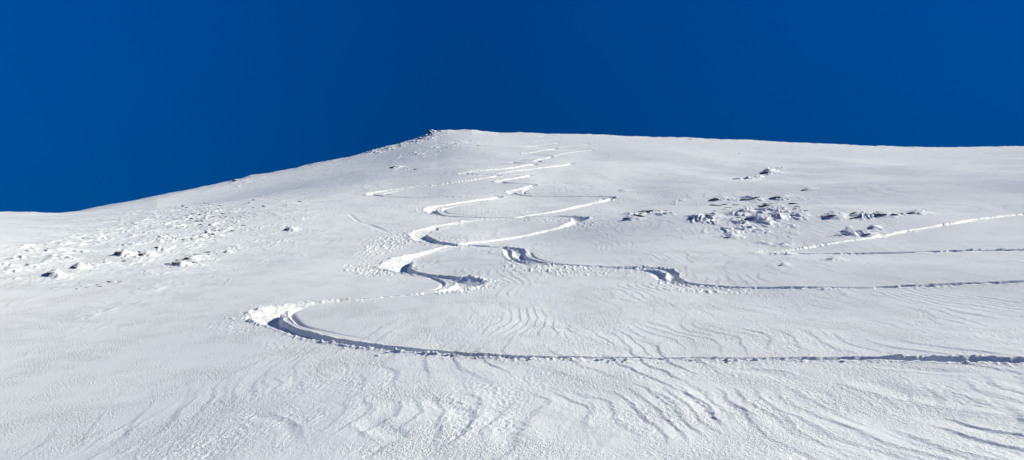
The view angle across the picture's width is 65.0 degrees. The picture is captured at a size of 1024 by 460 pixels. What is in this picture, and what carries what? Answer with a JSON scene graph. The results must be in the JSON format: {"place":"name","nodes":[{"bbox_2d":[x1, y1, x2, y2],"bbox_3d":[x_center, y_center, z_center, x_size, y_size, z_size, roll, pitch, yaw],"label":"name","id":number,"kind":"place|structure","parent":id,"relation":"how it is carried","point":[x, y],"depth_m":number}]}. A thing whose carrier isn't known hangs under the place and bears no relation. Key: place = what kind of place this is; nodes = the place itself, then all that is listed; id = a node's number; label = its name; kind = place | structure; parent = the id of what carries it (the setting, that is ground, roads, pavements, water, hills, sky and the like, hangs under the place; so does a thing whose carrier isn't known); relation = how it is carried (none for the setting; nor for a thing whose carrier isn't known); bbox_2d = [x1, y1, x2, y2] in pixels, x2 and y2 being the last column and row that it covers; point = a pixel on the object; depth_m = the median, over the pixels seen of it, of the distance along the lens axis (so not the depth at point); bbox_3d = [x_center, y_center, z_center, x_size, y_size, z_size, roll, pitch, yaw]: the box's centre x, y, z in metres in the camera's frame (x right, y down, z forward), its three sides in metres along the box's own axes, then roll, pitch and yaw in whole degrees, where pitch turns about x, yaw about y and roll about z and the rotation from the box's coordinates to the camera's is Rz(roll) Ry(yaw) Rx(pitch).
{"place":"outdoors","nodes":[
{"label":"outdoors","id":0,"kind":"place"},
{"bbox_2d":[0,129,1023,459],"bbox_3d":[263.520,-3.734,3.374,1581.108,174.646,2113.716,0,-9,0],"label":"snow slope","id":1,"kind":"structure","parent":0,"point":[150,357],"depth_m":27.40},
{"bbox_2d":[249,136,1023,362],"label":"ski track","id":2,"kind":"structure","parent":1,"relation":"on","point":[270,315],"depth_m":28.49},
{"bbox_2d":[409,141,1023,288],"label":"ski track","id":3,"kind":"structure","parent":1,"relation":"on","point":[422,235],"depth_m":50.20},
{"bbox_2d":[756,213,1023,254],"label":"ski track","id":4,"kind":"structure","parent":1,"relation":"on","point":[874,237],"depth_m":45.52},
{"bbox_2d":[0,0,1023,212],"label":"sky","id":5,"kind":"structure","parent":0,"point":[103,102]}
]}

